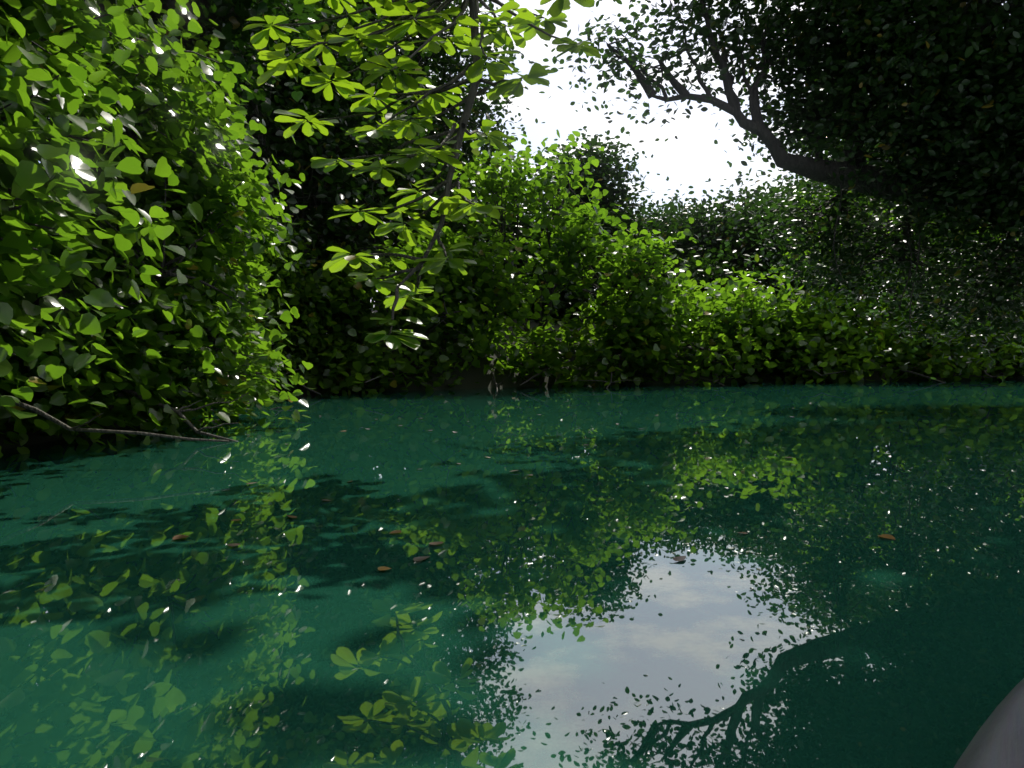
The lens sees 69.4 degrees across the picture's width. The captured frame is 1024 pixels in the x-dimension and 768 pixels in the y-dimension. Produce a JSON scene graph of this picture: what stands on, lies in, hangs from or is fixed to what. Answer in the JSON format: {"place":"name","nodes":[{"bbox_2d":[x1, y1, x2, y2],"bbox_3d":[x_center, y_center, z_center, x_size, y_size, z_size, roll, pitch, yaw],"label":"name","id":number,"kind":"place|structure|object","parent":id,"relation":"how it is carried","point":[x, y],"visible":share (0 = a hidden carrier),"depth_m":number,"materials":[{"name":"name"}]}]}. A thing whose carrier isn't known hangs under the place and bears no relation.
{"place":"outdoors","nodes":[
{"label":"outdoors","id":0,"kind":"place"},
{"bbox_2d":[0,379,1023,767],"bbox_3d":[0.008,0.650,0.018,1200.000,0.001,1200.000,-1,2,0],"label":"water","id":1,"kind":"structure","parent":0,"point":[550,603],"depth_m":2.20,"materials":[{"name":"teal liquid"}]},
{"bbox_2d":[0,191,100,418],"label":"bush","id":2,"kind":"object","parent":1,"relation":"in","point":[88,323],"visible":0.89,"depth_m":3.83,"materials":[{"name":"green plant"}]},
{"bbox_2d":[0,0,202,457],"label":"hibiscus","id":3,"kind":"object","parent":1,"relation":"on","point":[26,177],"visible":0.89,"depth_m":4.14,"materials":[{"name":"green plant"}]},
{"bbox_2d":[40,119,267,414],"bbox_3d":[-5.389,-2.264,10.834,3.262,5.445,5.431,-1,2,-14],"label":"hibiscus","id":4,"kind":"object","parent":1,"relation":"in","point":[215,122],"depth_m":11.33,"materials":[{"name":"green plant"}]},
{"bbox_2d":[0,0,310,454],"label":"hibiscus","id":5,"kind":"object","parent":1,"relation":"in","point":[128,81],"visible":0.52,"depth_m":6.33,"materials":[{"name":"green plant"}]},
{"bbox_2d":[0,70,315,439],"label":"hibiscus","id":6,"kind":"object","parent":1,"relation":"on","point":[225,234],"visible":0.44,"depth_m":7.60,"materials":[{"name":"green plant"}]},
{"bbox_2d":[100,0,310,422],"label":"hibiscus","id":7,"kind":"object","parent":1,"relation":"on","point":[219,389],"visible":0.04,"depth_m":8.72,"materials":[{"name":"green plant"}]},
{"bbox_2d":[199,236,292,399],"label":"bush","id":8,"kind":"object","parent":1,"relation":"in","point":[255,345],"visible":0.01,"depth_m":13.39,"materials":[{"name":"green plant"}]},
{"bbox_2d":[218,139,306,397],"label":"bush","id":9,"kind":"object","parent":1,"relation":"in","point":[271,326],"visible":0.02,"depth_m":14.73,"materials":[{"name":"green plant"}]},
{"bbox_2d":[243,217,323,393],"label":"bush","id":10,"kind":"object","parent":1,"relation":"in","point":[271,261],"visible":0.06,"depth_m":15.66,"materials":[{"name":"green plant"}]},
{"bbox_2d":[249,218,343,373],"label":"bush","id":11,"kind":"object","parent":1,"relation":"on","point":[311,339],"visible":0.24,"depth_m":16.41,"materials":[{"name":"green plant"}]},
{"bbox_2d":[286,214,513,393],"bbox_3d":[-2.582,-1.903,17.817,5.756,4.454,3.544,-2,2,-39],"label":"bush","id":12,"kind":"object","parent":1,"relation":"in","point":[366,362],"visible":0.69,"depth_m":17.24,"materials":[{"name":"green plant"}]},
{"bbox_2d":[0,358,1004,441],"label":"dead branches","id":13,"kind":"object","parent":1,"relation":"in","point":[76,428],"visible":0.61,"depth_m":6.56,"materials":[{"name":"brown wood"}]},
{"bbox_2d":[173,398,894,569],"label":"floating leaves","id":14,"kind":"object","parent":1,"relation":"on","point":[682,558],"visible":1,"depth_m":2.68,"materials":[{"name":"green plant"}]},
{"bbox_2d":[438,127,631,386],"bbox_3d":[0.635,-3.313,20.207,5.216,6.902,4.631,-1,2,0],"label":"bush","id":15,"kind":"object","parent":1,"relation":"in","point":[516,185],"visible":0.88,"depth_m":19.40,"materials":[{"name":"green plant"}]},
{"bbox_2d":[502,208,710,386],"bbox_3d":[2.434,-2.304,20.453,5.447,4.954,4.129,-1,2,0],"label":"bush","id":16,"kind":"object","parent":1,"relation":"in","point":[619,270],"visible":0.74,"depth_m":19.56,"materials":[{"name":"green plant"}]},
{"bbox_2d":[954,678,1023,767],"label":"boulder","id":17,"kind":"object","parent":1,"relation":"on","point":[997,740],"visible":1,"depth_m":0.91,"materials":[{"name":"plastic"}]},
{"bbox_2d":[0,307,1023,449],"bbox_3d":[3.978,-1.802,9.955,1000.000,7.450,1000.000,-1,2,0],"label":"ground","id":18,"kind":"structure","parent":0,"point":[472,375],"depth_m":20.34,"materials":[{"name":"soil"}]},
{"bbox_2d":[79,0,232,68],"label":"canopy","id":19,"kind":"object","parent":18,"relation":"on","point":[206,13],"visible":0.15,"depth_m":8.24,"materials":[{"name":"green plant"}]},
{"bbox_2d":[80,0,309,112],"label":"canopy","id":20,"kind":"object","parent":18,"relation":"on","point":[222,15],"visible":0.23,"depth_m":10.02,"materials":[{"name":"green plant"}]},
{"bbox_2d":[139,0,331,128],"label":"canopy","id":21,"kind":"object","parent":18,"relation":"on","point":[252,64],"visible":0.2,"depth_m":11.70,"materials":[{"name":"green plant"}]},
{"bbox_2d":[203,14,275,147],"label":"bush","id":22,"kind":"object","parent":18,"relation":"on","point":[226,94],"visible":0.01,"depth_m":15.33,"materials":[{"name":"green plant"}]},
{"bbox_2d":[265,294,363,394],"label":"bush","id":23,"kind":"object","parent":18,"relation":"on","point":[315,380],"visible":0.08,"depth_m":16.79,"materials":[{"name":"green plant"}]},
{"bbox_2d":[213,0,432,393],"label":"bush","id":24,"kind":"object","parent":18,"relation":"on","point":[344,63],"visible":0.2,"depth_m":17.19,"materials":[{"name":"green plant"}]},
{"bbox_2d":[218,41,444,386],"bbox_3d":[-4.809,-4.039,17.701,6.604,8.378,7.742,-1,2,0],"label":"bush","id":25,"kind":"object","parent":18,"relation":"on","point":[338,227],"visible":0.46,"depth_m":16.86,"materials":[{"name":"green plant"}]},
{"bbox_2d":[252,3,449,317],"bbox_3d":[-4.932,-6.000,20.776,6.574,9.507,6.721,-1,2,0],"label":"bush","id":26,"kind":"object","parent":18,"relation":"on","point":[392,143],"visible":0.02,"depth_m":20.42,"materials":[{"name":"green plant"}]},
{"bbox_2d":[273,239,439,391],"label":"bush","id":27,"kind":"object","parent":18,"relation":"on","point":[334,295],"visible":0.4,"depth_m":17.10,"materials":[{"name":"green plant"}]},
{"bbox_2d":[283,0,482,306],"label":"bush","id":28,"kind":"object","parent":18,"relation":"on","point":[402,51],"visible":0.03,"depth_m":23.11,"materials":[{"name":"green plant"}]},
{"bbox_2d":[242,0,600,349],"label":"tree","id":29,"kind":"object","parent":18,"relation":"on","point":[429,103],"visible":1,"depth_m":4.51,"materials":[{"name":"green plant"}]},
{"bbox_2d":[330,102,521,311],"bbox_3d":[-4.056,-4.904,22.957,7.099,7.310,6.422,0,2,34],"label":"tree","id":30,"kind":"object","parent":18,"relation":"on","point":[438,192],"visible":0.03,"depth_m":22.06,"materials":[{"name":"green plant"}]},
{"bbox_2d":[372,39,480,305],"bbox_3d":[-5.412,-8.844,29.905,8.252,11.691,8.789,-1,2,0],"label":"tree","id":31,"kind":"object","parent":18,"relation":"on","point":[436,123],"depth_m":30.34,"materials":[{"name":"green plant"}]},
{"bbox_2d":[354,180,546,316],"bbox_3d":[-1.937,-4.207,23.868,6.527,5.780,6.004,-1,2,-13],"label":"tree","id":32,"kind":"object","parent":18,"relation":"on","point":[435,220],"visible":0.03,"depth_m":22.97,"materials":[{"name":"green plant"}]},
{"bbox_2d":[375,0,547,188],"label":"tree","id":33,"kind":"object","parent":18,"relation":"on","point":[453,57],"visible":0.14,"depth_m":25.89,"materials":[{"name":"green plant"}]},
{"bbox_2d":[365,203,559,381],"bbox_3d":[-1.256,-2.349,19.328,5.009,4.544,4.537,-1,2,0],"label":"bush","id":34,"kind":"object","parent":18,"relation":"on","point":[488,310],"visible":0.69,"depth_m":18.28,"materials":[{"name":"green plant"}]},
{"bbox_2d":[394,5,537,208],"bbox_3d":[-2.772,-7.870,26.890,6.755,10.402,6.343,0,2,15],"label":"tree","id":35,"kind":"object","parent":18,"relation":"on","point":[480,112],"visible":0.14,"depth_m":25.94,"materials":[{"name":"green plant"}]},
{"bbox_2d":[467,187,571,313],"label":"bush","id":36,"kind":"object","parent":18,"relation":"on","point":[528,212],"visible":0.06,"depth_m":25.02,"materials":[{"name":"green plant"}]},
{"bbox_2d":[496,247,603,324],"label":"bush","id":37,"kind":"object","parent":18,"relation":"on","point":[562,305],"visible":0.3,"depth_m":25.09,"materials":[{"name":"green plant"}]},
{"bbox_2d":[512,195,629,318],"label":"bush","id":38,"kind":"object","parent":18,"relation":"on","point":[598,258],"visible":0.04,"depth_m":26.07,"materials":[{"name":"green plant"}]},
{"bbox_2d":[522,122,659,301],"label":"bush","id":39,"kind":"object","parent":18,"relation":"on","point":[606,171],"visible":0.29,"depth_m":28.20,"materials":[{"name":"green plant"}]},
{"bbox_2d":[561,175,698,307],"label":"bush","id":40,"kind":"object","parent":18,"relation":"on","point":[641,225],"visible":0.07,"depth_m":26.98,"materials":[{"name":"green plant"}]},
{"bbox_2d":[559,260,776,385],"bbox_3d":[4.188,-1.662,20.671,5.974,3.539,4.168,-1,2,0],"label":"bush","id":41,"kind":"object","parent":18,"relation":"on","point":[674,368],"visible":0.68,"depth_m":19.86,"materials":[{"name":"green plant"}]},
{"bbox_2d":[627,176,742,276],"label":"bush","id":42,"kind":"object","parent":18,"relation":"on","point":[699,213],"visible":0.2,"depth_m":29.53,"materials":[{"name":"green plant"}]},
{"bbox_2d":[647,196,737,271],"bbox_3d":[9.105,-6.472,37.845,6.365,6.812,8.457,-2,2,-31],"label":"tree","id":43,"kind":"object","parent":18,"relation":"on","point":[693,210],"depth_m":36.49,"materials":[{"name":"green plant"}]},
{"bbox_2d":[613,254,814,379],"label":"bush","id":44,"kind":"object","parent":18,"relation":"on","point":[745,308],"visible":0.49,"depth_m":20.60,"materials":[{"name":"green plant"}]},
{"bbox_2d":[660,170,787,281],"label":"bush","id":45,"kind":"object","parent":18,"relation":"on","point":[729,197],"visible":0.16,"depth_m":29.12,"materials":[{"name":"green plant"}]},
{"bbox_2d":[659,225,790,315],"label":"bush","id":46,"kind":"object","parent":18,"relation":"on","point":[699,273],"visible":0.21,"depth_m":25.94,"materials":[{"name":"green plant"}]},
{"bbox_2d":[513,0,1023,381],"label":"leaning tree","id":47,"kind":"object","parent":18,"relation":"on","point":[940,58],"visible":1,"depth_m":8.95,"materials":[{"name":"green plant"}]},
{"bbox_2d":[703,170,835,290],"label":"bush","id":48,"kind":"object","parent":18,"relation":"on","point":[739,222],"visible":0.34,"depth_m":27.07,"materials":[{"name":"green plant"}]},
{"bbox_2d":[705,284,880,383],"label":"bush","id":49,"kind":"object","parent":18,"relation":"on","point":[789,322],"visible":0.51,"depth_m":20.74,"materials":[{"name":"green plant"}]},
{"bbox_2d":[749,145,851,244],"bbox_3d":[13.102,-6.211,28.986,7.083,7.327,7.305,-2,2,-29],"label":"tree","id":50,"kind":"object","parent":18,"relation":"on","point":[799,181],"depth_m":29.54,"materials":[{"name":"green plant"}]},
{"bbox_2d":[750,236,897,331],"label":"bush","id":51,"kind":"object","parent":18,"relation":"on","point":[780,256],"visible":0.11,"depth_m":25.50,"materials":[{"name":"green plant"}]},
{"bbox_2d":[754,247,939,383],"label":"bush","id":52,"kind":"object","parent":18,"relation":"on","point":[881,346],"visible":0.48,"depth_m":20.64,"materials":[{"name":"green plant"}]},
{"bbox_2d":[786,86,909,185],"bbox_3d":[15.731,-8.431,32.163,8.937,10.666,6.373,0,2,14],"label":"tree","id":53,"kind":"object","parent":18,"relation":"on","point":[837,146],"visible":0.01,"depth_m":32.13,"materials":[{"name":"green plant"}]},
{"bbox_2d":[812,139,973,309],"bbox_3d":[15.204,-6.497,27.654,7.684,8.480,6.374,0,2,35],"label":"tree","id":54,"kind":"object","parent":18,"relation":"on","point":[884,166],"depth_m":26.97,"materials":[{"name":"green plant"}]},
{"bbox_2d":[786,191,1016,381],"bbox_3d":[11.068,-3.293,21.498,6.123,6.439,5.158,-1,2,0],"label":"bush","id":55,"kind":"object","parent":18,"relation":"on","point":[946,370],"visible":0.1,"depth_m":20.60,"materials":[{"name":"green plant"}]},
{"bbox_2d":[861,210,1011,380],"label":"bush","id":56,"kind":"object","parent":18,"relation":"on","point":[920,358],"visible":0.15,"depth_m":21.09,"materials":[{"name":"green plant"}]},
{"bbox_2d":[899,230,1023,379],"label":"bush","id":57,"kind":"object","parent":18,"relation":"on","point":[1009,372],"visible":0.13,"depth_m":21.66,"materials":[{"name":"green plant"}]},
{"bbox_2d":[951,276,1023,364],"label":"bush","id":58,"kind":"object","parent":18,"relation":"on","point":[1021,315],"visible":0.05,"depth_m":22.55,"materials":[{"name":"green plant"}]},
{"bbox_2d":[39,0,1006,307],"label":"sky","id":59,"kind":"structure","parent":0,"point":[693,154],"materials":[{"name":"white"}]},
{"bbox_2d":[374,0,879,301],"bbox_3d":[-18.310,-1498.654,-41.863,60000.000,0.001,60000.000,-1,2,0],"label":"cloud","id":60,"kind":"structure","parent":0,"point":[530,99],"depth_m":4625.95,"materials":[{"name":"white"}]}
]}

